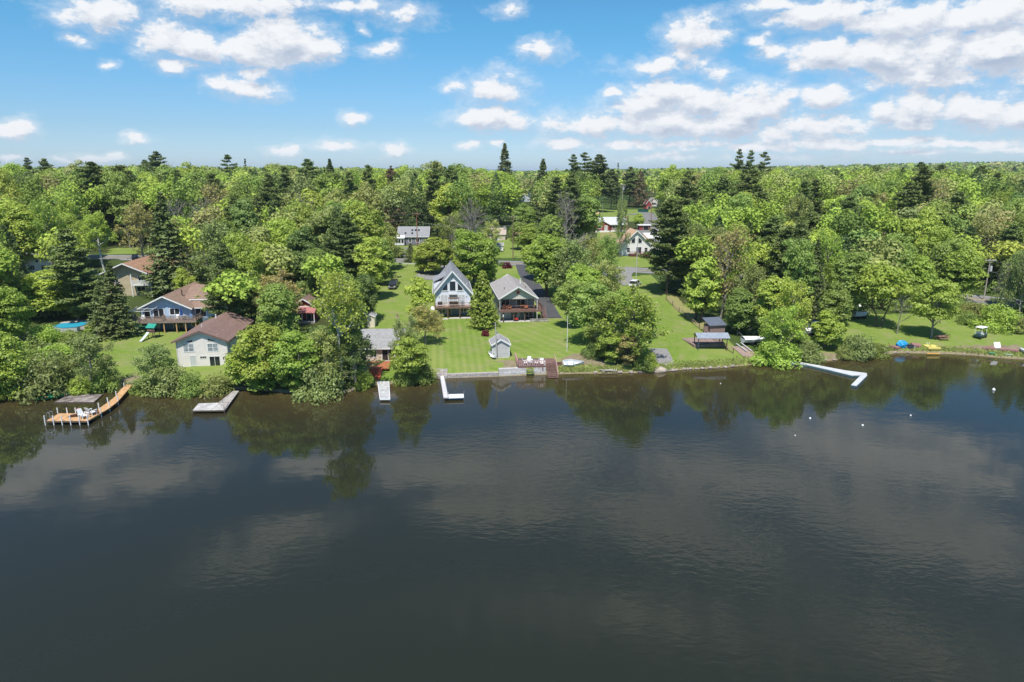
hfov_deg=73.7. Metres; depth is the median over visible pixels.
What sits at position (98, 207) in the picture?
pine tree
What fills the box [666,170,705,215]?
pine tree
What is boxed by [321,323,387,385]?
broadleaf tree
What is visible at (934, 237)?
broadleaf tree
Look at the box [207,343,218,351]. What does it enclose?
window
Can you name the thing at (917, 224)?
broadleaf tree
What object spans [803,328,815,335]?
covered boat
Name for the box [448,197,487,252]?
bare tree
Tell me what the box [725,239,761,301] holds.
broadleaf tree
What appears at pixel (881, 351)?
shrub
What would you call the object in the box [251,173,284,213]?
pine tree
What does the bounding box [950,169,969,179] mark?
broadleaf tree
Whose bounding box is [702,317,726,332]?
shed
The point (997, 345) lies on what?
sign board
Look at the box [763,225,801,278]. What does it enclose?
pine tree
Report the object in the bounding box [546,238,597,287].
broadleaf tree
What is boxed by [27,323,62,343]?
shrub
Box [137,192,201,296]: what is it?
spruce tree
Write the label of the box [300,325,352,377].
broadleaf tree
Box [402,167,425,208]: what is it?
broadleaf tree
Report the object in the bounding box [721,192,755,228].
broadleaf tree
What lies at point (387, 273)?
broadleaf tree
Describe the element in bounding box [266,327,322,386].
broadleaf tree
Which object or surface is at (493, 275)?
broadleaf tree
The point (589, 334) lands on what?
broadleaf tree
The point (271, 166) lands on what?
broadleaf tree
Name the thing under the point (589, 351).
shrub
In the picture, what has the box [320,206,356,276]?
pine tree
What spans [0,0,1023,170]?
sky
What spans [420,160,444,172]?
broadleaf tree
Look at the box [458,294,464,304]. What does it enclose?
french door
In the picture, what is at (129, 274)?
house
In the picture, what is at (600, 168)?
pine tree
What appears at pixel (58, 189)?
broadleaf tree
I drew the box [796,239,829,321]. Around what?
spruce tree
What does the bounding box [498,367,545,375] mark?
retaining wall
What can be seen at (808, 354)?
shrub
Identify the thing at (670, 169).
broadleaf tree
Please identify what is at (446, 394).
aluminium dock
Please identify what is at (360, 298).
broadleaf tree
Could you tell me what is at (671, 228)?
pine tree
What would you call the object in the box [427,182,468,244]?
broadleaf tree
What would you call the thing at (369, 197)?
broadleaf tree
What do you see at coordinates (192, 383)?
shrub
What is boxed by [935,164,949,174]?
pine tree
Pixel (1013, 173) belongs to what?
broadleaf tree
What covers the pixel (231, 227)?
broadleaf tree
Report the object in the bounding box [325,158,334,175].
spruce tree
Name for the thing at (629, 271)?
gravel drive
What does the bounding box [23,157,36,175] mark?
pine tree
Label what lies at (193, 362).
door
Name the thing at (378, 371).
shore steps
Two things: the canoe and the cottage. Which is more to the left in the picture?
the canoe
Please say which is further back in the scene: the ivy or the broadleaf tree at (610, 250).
the broadleaf tree at (610, 250)
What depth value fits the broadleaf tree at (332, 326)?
108.77 m
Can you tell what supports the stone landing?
on the ground at (459, 346)
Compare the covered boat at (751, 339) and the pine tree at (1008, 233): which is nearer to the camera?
the covered boat at (751, 339)
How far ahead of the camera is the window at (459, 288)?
145.15 m
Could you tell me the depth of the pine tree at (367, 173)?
247.76 m
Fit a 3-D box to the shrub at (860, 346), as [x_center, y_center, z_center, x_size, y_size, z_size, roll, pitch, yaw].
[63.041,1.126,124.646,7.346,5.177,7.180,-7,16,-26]
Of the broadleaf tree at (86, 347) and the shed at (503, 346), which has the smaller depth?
the broadleaf tree at (86, 347)
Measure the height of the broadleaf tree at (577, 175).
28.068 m
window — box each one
[169,308,179,314]
[182,343,194,351]
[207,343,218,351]
[394,235,404,244]
[438,309,445,312]
[442,282,447,290]
[449,281,455,291]
[457,282,462,290]
[516,299,524,304]
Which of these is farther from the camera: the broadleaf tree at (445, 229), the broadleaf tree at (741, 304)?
the broadleaf tree at (445, 229)
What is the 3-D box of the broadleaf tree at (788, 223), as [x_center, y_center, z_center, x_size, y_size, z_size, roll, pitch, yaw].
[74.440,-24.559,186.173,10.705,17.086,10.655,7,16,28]
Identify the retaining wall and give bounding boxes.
[444,371,497,377]
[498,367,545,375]
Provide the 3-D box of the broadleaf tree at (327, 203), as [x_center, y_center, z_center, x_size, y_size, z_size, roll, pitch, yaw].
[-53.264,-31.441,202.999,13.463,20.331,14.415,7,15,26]
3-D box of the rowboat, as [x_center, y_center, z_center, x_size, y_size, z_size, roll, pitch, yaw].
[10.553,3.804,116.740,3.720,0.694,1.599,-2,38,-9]
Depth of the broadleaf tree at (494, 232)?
229.34 m
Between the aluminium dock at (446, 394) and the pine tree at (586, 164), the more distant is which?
the pine tree at (586, 164)
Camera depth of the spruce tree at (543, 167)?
362.04 m
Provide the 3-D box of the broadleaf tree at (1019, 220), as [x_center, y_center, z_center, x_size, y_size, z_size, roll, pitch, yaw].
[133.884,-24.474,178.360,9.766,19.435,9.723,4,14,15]
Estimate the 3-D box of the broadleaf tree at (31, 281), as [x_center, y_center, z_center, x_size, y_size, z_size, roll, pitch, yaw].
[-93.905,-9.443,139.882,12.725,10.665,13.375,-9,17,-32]
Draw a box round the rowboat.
[562,359,583,366]
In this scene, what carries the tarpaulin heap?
on the grass at (674, 365)
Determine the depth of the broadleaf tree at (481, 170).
388.18 m
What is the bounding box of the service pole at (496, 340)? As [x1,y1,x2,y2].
[495,322,497,358]
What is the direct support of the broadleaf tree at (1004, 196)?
on the ground at (459, 346)
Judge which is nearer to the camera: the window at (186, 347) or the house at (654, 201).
the window at (186, 347)
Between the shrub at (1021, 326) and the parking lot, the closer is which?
the shrub at (1021, 326)
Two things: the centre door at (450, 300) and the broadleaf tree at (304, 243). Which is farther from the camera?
the broadleaf tree at (304, 243)
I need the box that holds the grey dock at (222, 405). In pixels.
[191,391,238,413]
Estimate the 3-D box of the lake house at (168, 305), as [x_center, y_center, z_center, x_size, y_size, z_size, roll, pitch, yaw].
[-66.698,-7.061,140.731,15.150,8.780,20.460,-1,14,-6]
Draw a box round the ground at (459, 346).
[0,186,1023,399]
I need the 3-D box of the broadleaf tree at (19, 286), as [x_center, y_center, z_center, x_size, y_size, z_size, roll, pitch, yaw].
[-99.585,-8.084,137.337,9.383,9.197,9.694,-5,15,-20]
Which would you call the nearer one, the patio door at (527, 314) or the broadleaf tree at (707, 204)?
the patio door at (527, 314)
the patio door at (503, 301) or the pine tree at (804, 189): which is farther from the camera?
the pine tree at (804, 189)
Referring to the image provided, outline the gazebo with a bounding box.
[693,333,729,350]
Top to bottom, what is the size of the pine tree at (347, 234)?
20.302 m
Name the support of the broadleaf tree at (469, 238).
on the ground at (459, 346)
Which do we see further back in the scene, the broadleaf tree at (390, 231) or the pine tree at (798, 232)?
the broadleaf tree at (390, 231)
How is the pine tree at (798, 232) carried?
on the ground at (459, 346)
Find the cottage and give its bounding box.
[356,329,405,368]
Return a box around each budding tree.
[197,181,228,210]
[680,170,706,206]
[699,224,755,318]
[856,190,889,235]
[923,174,952,199]
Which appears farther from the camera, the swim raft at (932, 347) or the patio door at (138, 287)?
the patio door at (138, 287)
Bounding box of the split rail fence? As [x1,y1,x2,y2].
[666,295,733,353]
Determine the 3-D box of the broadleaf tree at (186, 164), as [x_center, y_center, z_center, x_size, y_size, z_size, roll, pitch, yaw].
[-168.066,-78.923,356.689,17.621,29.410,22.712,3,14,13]
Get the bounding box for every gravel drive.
[413,265,445,279]
[614,267,638,284]
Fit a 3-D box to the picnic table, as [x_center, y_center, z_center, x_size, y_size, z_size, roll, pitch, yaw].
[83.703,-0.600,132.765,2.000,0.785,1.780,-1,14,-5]
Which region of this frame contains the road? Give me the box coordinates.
[25,253,1023,308]
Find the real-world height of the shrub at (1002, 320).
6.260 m
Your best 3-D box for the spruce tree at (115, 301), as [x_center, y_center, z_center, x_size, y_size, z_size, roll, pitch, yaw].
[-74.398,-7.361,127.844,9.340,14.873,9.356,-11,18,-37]
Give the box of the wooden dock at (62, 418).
[43,383,132,424]
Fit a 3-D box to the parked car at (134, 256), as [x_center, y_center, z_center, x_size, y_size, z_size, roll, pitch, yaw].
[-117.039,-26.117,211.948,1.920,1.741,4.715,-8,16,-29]
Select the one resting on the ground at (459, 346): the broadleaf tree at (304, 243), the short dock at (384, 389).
the broadleaf tree at (304, 243)
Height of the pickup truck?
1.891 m
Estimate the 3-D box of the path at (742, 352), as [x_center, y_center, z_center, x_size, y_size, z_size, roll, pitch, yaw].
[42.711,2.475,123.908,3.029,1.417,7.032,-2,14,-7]
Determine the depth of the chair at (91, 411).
93.56 m
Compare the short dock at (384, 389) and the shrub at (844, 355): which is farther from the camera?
the shrub at (844, 355)
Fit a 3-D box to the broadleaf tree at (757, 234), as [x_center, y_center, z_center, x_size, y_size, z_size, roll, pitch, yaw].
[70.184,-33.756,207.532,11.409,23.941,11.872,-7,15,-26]
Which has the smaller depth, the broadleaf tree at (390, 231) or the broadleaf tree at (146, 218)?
the broadleaf tree at (390, 231)
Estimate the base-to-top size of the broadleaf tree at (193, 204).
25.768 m
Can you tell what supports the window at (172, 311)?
in the lake house at (168, 305)
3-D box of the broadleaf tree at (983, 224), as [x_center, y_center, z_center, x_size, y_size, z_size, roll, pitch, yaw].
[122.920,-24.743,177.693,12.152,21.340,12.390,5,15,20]
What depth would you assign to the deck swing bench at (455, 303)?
144.14 m
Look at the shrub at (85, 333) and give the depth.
119.15 m
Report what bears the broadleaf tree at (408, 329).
on the ground at (459, 346)
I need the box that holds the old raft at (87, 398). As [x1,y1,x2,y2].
[54,394,102,402]
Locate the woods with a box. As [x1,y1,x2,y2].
[0,160,1023,369]
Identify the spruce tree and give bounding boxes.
[84,280,115,335]
[93,262,144,339]
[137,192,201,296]
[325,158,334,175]
[403,243,418,262]
[497,143,520,204]
[528,158,551,218]
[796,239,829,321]
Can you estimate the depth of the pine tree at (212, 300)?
129.51 m
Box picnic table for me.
[934,335,950,340]
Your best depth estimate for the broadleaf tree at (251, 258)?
142.91 m
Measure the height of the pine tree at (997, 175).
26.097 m
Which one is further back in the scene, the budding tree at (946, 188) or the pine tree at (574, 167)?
the pine tree at (574, 167)
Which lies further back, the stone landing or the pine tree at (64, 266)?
the pine tree at (64, 266)
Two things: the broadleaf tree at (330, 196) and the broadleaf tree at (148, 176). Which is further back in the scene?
the broadleaf tree at (148, 176)
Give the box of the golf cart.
[973,326,987,338]
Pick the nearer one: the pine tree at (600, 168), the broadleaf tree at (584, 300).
the broadleaf tree at (584, 300)
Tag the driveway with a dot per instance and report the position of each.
(538, 290)
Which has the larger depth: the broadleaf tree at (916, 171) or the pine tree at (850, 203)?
the broadleaf tree at (916, 171)
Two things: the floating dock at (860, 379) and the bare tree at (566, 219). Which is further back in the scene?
the bare tree at (566, 219)
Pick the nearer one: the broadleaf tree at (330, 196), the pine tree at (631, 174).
the broadleaf tree at (330, 196)
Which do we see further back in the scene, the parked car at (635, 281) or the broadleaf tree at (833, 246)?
the parked car at (635, 281)
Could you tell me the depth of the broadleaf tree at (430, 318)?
124.35 m
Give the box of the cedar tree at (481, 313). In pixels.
[465,270,500,328]
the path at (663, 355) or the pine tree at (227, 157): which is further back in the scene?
the pine tree at (227, 157)
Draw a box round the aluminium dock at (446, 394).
[440,376,463,398]
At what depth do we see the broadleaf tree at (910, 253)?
155.54 m
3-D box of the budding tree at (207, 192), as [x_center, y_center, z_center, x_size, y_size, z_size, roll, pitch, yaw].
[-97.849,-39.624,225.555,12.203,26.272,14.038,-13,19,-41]
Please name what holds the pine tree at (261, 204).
on the ground at (459, 346)
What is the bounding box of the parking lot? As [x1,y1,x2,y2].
[636,212,658,234]
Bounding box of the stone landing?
[436,369,446,378]
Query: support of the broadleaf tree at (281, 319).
on the ground at (459, 346)
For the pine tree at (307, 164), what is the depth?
273.69 m
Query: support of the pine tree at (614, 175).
on the ground at (459, 346)
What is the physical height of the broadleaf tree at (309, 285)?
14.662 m
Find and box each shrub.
[0,364,32,400]
[5,346,48,376]
[10,349,78,404]
[21,337,46,351]
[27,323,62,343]
[36,342,78,361]
[58,329,80,346]
[65,372,99,395]
[72,332,99,350]
[87,365,122,393]
[127,376,154,396]
[136,362,194,397]
[174,369,206,399]
[196,370,234,398]
[290,358,347,405]
[352,368,374,390]
[393,366,415,386]
[411,362,438,385]
[426,315,444,331]
[580,337,608,359]
[631,354,655,372]
[641,352,659,370]
[748,335,806,371]
[789,339,824,364]
[835,347,858,359]
[837,333,876,361]
[865,341,892,359]
[884,299,907,312]
[941,299,963,311]
[955,310,979,325]
[957,302,987,317]
[966,302,1023,333]
[1005,315,1023,334]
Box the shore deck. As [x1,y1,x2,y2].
[515,353,557,377]
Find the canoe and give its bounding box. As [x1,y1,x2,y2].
[35,392,71,400]
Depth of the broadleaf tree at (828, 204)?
218.96 m
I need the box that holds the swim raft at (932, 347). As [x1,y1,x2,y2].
[924,342,940,348]
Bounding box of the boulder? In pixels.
[652,366,666,372]
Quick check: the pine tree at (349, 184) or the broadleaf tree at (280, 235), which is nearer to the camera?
the broadleaf tree at (280, 235)
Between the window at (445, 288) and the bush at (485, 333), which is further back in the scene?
the window at (445, 288)
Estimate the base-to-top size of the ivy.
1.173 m
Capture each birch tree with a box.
[78,210,117,270]
[305,268,369,380]
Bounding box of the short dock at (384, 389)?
[377,381,389,400]
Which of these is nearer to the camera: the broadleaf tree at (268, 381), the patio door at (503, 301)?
the broadleaf tree at (268, 381)
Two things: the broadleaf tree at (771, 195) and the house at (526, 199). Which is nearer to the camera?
the broadleaf tree at (771, 195)
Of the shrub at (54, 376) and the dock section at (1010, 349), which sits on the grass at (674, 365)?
the dock section at (1010, 349)
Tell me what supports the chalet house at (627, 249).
on the ground at (459, 346)
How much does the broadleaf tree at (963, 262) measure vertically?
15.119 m
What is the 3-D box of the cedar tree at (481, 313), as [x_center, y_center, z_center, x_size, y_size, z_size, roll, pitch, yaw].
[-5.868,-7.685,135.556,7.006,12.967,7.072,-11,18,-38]
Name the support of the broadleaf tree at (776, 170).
on the ground at (459, 346)
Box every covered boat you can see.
[741,336,765,344]
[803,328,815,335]
[852,311,866,318]
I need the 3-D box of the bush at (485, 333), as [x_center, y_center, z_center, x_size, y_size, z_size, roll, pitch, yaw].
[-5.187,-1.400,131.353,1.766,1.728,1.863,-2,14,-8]
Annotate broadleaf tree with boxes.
[0,163,28,176]
[0,168,24,202]
[0,199,39,273]
[0,246,23,287]
[0,279,39,313]
[0,285,37,335]
[0,329,33,392]
[15,172,41,203]
[17,171,46,203]
[17,269,86,316]
[27,197,67,264]
[44,212,88,259]
[48,195,82,259]
[50,186,92,208]
[53,191,97,259]
[60,331,126,384]
[63,159,84,175]
[66,295,87,316]
[97,170,143,246]
[111,199,160,256]
[126,342,180,388]
[134,171,158,235]
[136,164,154,175]
[152,170,175,217]
[157,218,207,275]
[171,267,196,288]
[176,161,207,177]
[179,172,204,216]
[185,177,221,235]
[185,216,246,280]
[216,218,240,264]
[221,230,265,298]
[222,182,253,223]
[222,345,250,387]
[223,322,286,387]
[228,198,264,261]
[234,271,261,319]
[240,353,279,391]
[252,268,305,314]
[253,239,283,282]
[254,282,301,332]
[260,162,289,174]
[263,216,300,280]
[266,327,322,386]
[275,354,309,391]
[283,188,323,216]
[284,165,297,171]
[285,225,316,280]
[288,200,319,235]
[295,247,331,296]
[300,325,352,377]
[303,204,335,251]
[307,174,333,196]
[315,200,338,211]
[319,187,346,209]
[320,273,367,316]
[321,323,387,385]
[322,202,344,239]
[326,171,348,195]
[326,314,363,362]
[334,202,392,264]
[337,281,366,327]
[340,168,362,176]
[343,167,361,191]
[347,181,390,236]
[352,236,391,294]
[355,272,379,312]
[357,308,367,328]
[374,238,395,285]
[381,222,400,261]
[386,334,430,378]
[387,313,425,360]
[389,164,409,208]
[396,247,406,257]
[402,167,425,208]
[403,275,437,323]
[406,195,434,225]
[408,304,443,344]
[411,244,431,272]
[413,236,447,273]
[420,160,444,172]
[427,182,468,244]
[434,210,464,247]
[435,239,455,267]
[443,163,478,211]
[451,228,500,286]
[452,254,472,280]
[470,167,490,215]
[470,171,525,224]
[479,219,502,242]
[482,254,498,281]
[508,221,528,249]
[511,203,536,225]
[519,222,540,248]
[521,239,543,276]
[525,232,568,296]
[535,214,569,244]
[544,237,571,284]
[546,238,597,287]
[551,278,585,326]
[559,193,605,240]
[563,262,603,300]
[563,279,622,337]
[574,171,590,198]
[575,235,601,278]
[580,292,634,346]
[591,258,626,302]
[594,235,619,273]
[595,284,672,362]
[595,328,625,362]
[603,288,659,352]
[614,334,641,365]
[615,197,630,256]
[633,213,644,225]
[652,169,686,214]
[656,164,677,200]
[679,271,711,319]
[680,220,709,284]
[683,256,723,322]
[695,226,744,287]
[696,203,717,246]
[709,166,729,174]
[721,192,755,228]
[721,221,751,281]
[722,263,767,329]
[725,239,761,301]
[725,287,757,333]
[731,190,763,241]
[752,275,792,335]
[755,303,809,356]
[757,192,780,241]
[761,222,811,275]
[768,168,787,199]
[769,219,795,236]
[772,275,813,343]
[781,238,820,319]
[782,190,812,231]
[790,211,831,235]
[792,168,827,179]
[806,227,842,291]
[808,310,847,349]
[812,228,847,300]
[816,280,853,344]
[820,194,846,215]
[830,251,874,319]
[848,184,884,205]
[848,197,884,248]
[849,169,862,176]
[855,260,913,326]
[868,164,888,178]
[877,231,917,298]
[900,169,919,191]
[901,205,942,254]
[903,254,941,299]
[905,277,964,337]
[915,224,955,263]
[918,198,954,234]
[924,236,968,280]
[932,179,954,201]
[939,242,989,297]
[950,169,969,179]
[959,207,1013,279]
[978,187,1015,249]
[986,197,1023,242]
[987,250,1023,310]
[995,190,1023,207]
[998,182,1023,203]
[999,248,1023,310]
[1000,251,1023,316]
[1004,171,1023,176]
[1012,211,1023,242]
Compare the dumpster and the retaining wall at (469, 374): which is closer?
the retaining wall at (469, 374)
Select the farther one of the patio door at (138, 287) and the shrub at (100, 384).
the patio door at (138, 287)
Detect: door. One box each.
[137,286,145,295]
[144,309,150,318]
[152,308,164,317]
[173,323,184,328]
[189,355,196,365]
[195,308,206,316]
[209,356,220,365]
[306,314,311,319]
[368,318,372,326]
[381,349,394,360]
[440,295,447,304]
[449,295,457,301]
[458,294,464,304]
[501,299,509,307]
[501,312,510,318]
[525,312,532,317]
[527,299,531,306]
[704,326,708,332]
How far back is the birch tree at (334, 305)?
101.98 m
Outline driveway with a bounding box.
[516,265,561,317]
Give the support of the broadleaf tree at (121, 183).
on the ground at (459, 346)
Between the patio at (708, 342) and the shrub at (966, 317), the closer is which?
the patio at (708, 342)
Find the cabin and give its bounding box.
[292,293,323,323]
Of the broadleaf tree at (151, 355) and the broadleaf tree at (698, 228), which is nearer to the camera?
the broadleaf tree at (151, 355)
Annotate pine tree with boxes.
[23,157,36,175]
[36,158,53,174]
[37,228,107,320]
[71,161,125,244]
[82,164,108,238]
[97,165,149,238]
[137,160,151,168]
[146,151,169,171]
[167,170,189,218]
[197,173,226,206]
[200,242,250,318]
[220,154,237,174]
[223,197,245,224]
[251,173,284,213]
[252,187,282,241]
[273,166,298,211]
[295,159,319,186]
[295,168,313,193]
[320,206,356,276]
[329,212,366,279]
[337,171,358,200]
[358,164,383,212]
[418,161,450,236]
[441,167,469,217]
[534,176,569,237]
[555,173,587,235]
[566,154,580,176]
[577,152,595,178]
[585,154,615,210]
[605,169,623,209]
[619,166,640,206]
[637,198,702,293]
[662,213,700,286]
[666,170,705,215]
[708,175,738,229]
[729,149,745,170]
[733,169,750,196]
[736,169,764,208]
[743,150,757,173]
[748,185,770,236]
[749,216,784,269]
[756,152,772,174]
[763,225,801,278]
[774,223,826,300]
[789,180,817,215]
[804,179,826,226]
[831,195,865,245]
[882,181,924,234]
[908,165,937,207]
[912,162,929,170]
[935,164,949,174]
[942,191,979,237]
[975,165,992,176]
[983,224,1023,271]
[984,172,1003,234]
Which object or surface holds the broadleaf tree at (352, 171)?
on the ground at (459, 346)
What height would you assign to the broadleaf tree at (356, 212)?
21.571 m
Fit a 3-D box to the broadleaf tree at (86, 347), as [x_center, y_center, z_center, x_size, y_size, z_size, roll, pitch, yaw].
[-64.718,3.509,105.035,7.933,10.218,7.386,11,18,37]
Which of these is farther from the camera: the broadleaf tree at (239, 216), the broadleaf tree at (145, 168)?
the broadleaf tree at (145, 168)
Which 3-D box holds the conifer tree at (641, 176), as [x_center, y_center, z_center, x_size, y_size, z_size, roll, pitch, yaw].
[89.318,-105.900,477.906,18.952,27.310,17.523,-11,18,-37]
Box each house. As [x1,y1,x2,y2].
[25,255,54,272]
[97,255,177,296]
[128,281,228,332]
[171,311,254,366]
[394,226,430,244]
[432,261,472,319]
[489,274,546,321]
[521,192,529,201]
[594,216,627,231]
[616,228,660,256]
[649,197,657,205]
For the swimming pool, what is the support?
on the ground at (459, 346)
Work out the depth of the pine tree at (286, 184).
245.87 m
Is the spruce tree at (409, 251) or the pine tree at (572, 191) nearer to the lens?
the spruce tree at (409, 251)
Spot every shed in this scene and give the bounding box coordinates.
[367,311,376,326]
[489,334,510,357]
[495,242,503,250]
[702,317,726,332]
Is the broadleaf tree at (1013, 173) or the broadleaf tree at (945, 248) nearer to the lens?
the broadleaf tree at (945, 248)
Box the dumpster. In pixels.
[638,209,648,211]
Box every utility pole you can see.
[412,212,417,245]
[983,258,996,299]
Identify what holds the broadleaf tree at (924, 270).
on the ground at (459, 346)
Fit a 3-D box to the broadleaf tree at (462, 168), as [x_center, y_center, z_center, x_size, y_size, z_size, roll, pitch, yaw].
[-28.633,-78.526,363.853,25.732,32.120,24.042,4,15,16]
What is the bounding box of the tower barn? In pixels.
[643,199,651,208]
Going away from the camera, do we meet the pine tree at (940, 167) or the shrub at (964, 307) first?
the shrub at (964, 307)
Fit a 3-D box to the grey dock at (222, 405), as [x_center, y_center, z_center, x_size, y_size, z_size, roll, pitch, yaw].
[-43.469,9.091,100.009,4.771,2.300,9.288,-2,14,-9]
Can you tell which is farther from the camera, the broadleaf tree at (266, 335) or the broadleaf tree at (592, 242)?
the broadleaf tree at (592, 242)
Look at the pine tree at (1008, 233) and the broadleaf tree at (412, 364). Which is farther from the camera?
the pine tree at (1008, 233)
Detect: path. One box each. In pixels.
[650,348,673,370]
[732,346,762,362]
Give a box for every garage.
[489,226,505,239]
[637,224,650,229]
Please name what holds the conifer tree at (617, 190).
on the ground at (459, 346)
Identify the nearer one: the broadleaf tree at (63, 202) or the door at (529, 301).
the door at (529, 301)
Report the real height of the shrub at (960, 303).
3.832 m
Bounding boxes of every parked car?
[131,254,138,259]
[629,279,640,286]
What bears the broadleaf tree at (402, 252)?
on the ground at (459, 346)
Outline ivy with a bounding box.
[526,367,533,373]
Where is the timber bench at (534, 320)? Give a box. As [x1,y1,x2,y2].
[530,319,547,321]
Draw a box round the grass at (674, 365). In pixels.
[549,343,1023,372]
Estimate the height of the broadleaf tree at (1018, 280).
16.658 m
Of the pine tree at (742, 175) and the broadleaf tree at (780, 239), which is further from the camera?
the pine tree at (742, 175)
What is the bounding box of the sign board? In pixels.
[994,342,1000,347]
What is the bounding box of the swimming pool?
[54,322,88,332]
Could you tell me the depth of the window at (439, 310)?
145.96 m
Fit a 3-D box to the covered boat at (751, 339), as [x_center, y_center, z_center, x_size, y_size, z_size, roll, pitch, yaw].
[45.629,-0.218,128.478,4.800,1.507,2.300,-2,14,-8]
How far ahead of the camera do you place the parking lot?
363.57 m
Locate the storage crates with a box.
[907,344,913,348]
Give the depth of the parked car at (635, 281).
172.11 m
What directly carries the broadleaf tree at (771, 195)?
on the ground at (459, 346)
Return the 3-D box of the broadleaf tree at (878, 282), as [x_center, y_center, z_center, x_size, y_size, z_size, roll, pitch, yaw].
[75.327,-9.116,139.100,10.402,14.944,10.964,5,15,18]
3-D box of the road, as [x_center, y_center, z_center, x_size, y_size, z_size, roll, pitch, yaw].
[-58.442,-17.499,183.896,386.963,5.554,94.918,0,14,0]
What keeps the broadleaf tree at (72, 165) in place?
on the ground at (459, 346)
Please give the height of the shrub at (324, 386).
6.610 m
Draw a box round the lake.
[0,353,1023,681]
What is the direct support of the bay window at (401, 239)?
in the shingled house at (408, 235)
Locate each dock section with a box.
[911,342,920,346]
[1000,348,1018,351]
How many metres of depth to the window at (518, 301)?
143.60 m
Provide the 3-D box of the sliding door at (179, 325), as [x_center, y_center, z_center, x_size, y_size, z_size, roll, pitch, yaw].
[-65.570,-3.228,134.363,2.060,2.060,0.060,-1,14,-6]
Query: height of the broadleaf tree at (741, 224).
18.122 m
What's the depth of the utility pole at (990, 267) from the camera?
158.06 m
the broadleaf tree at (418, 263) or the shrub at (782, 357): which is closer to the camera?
the shrub at (782, 357)
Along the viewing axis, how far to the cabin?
140.31 m
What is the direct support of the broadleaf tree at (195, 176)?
on the ground at (459, 346)
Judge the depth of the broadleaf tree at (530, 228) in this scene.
227.57 m
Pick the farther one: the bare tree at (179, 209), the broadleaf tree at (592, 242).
the bare tree at (179, 209)
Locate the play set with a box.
[131,323,159,341]
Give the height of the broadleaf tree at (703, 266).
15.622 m
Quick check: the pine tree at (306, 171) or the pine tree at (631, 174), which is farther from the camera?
the pine tree at (631, 174)
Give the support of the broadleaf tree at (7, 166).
on the ground at (459, 346)
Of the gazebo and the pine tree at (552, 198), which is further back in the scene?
the pine tree at (552, 198)
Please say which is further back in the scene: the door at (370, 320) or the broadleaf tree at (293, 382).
the door at (370, 320)
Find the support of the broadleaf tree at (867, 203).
on the ground at (459, 346)
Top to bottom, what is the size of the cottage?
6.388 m
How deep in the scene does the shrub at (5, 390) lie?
100.97 m
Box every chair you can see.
[76,408,88,419]
[84,408,96,415]
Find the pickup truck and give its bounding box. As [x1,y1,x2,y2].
[388,279,398,288]
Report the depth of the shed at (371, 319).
135.82 m
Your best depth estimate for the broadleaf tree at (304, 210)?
181.43 m
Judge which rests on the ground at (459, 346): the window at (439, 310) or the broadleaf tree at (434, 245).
the broadleaf tree at (434, 245)
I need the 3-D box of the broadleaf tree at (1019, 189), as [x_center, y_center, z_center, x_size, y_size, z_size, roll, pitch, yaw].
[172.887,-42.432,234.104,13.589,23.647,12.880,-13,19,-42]
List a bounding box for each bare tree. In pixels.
[165,199,187,263]
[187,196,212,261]
[294,194,315,208]
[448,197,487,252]
[549,190,579,238]
[561,233,594,277]
[892,291,910,333]
[992,263,1013,308]
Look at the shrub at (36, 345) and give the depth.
117.96 m
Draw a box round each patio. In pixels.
[60,319,99,329]
[681,337,724,347]
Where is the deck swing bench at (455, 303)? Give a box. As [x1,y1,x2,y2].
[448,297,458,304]
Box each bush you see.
[83,322,92,330]
[481,330,488,336]
[502,262,511,268]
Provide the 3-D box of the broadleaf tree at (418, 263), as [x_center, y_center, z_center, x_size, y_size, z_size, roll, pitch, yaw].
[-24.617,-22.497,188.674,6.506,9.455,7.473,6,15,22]
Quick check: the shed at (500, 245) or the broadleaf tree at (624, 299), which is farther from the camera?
the shed at (500, 245)
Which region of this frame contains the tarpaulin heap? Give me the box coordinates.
[896,340,915,347]
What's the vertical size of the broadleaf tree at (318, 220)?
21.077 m
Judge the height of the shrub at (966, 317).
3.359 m
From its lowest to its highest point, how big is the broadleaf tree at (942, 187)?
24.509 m
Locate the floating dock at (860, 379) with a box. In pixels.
[791,362,866,387]
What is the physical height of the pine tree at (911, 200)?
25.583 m
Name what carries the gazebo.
on the ground at (459, 346)
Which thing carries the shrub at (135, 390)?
on the ground at (459, 346)
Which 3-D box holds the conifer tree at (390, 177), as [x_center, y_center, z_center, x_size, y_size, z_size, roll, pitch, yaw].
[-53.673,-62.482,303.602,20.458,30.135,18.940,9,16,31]
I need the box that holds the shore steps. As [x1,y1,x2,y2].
[368,363,381,380]
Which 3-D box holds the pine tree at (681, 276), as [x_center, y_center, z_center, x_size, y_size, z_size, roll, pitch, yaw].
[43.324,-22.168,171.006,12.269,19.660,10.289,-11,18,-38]
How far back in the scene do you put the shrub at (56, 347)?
114.78 m
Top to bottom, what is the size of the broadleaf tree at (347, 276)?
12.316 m
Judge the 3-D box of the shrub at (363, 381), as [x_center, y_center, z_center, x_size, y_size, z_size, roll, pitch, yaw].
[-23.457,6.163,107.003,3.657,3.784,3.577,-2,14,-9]
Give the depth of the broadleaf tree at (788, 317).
119.29 m
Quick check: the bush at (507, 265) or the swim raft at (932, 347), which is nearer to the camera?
the swim raft at (932, 347)
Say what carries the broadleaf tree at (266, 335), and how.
on the ground at (459, 346)
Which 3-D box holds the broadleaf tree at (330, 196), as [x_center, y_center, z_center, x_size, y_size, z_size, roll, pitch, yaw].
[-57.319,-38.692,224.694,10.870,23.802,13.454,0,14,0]
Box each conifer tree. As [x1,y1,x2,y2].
[382,166,413,229]
[612,163,620,209]
[627,170,653,206]

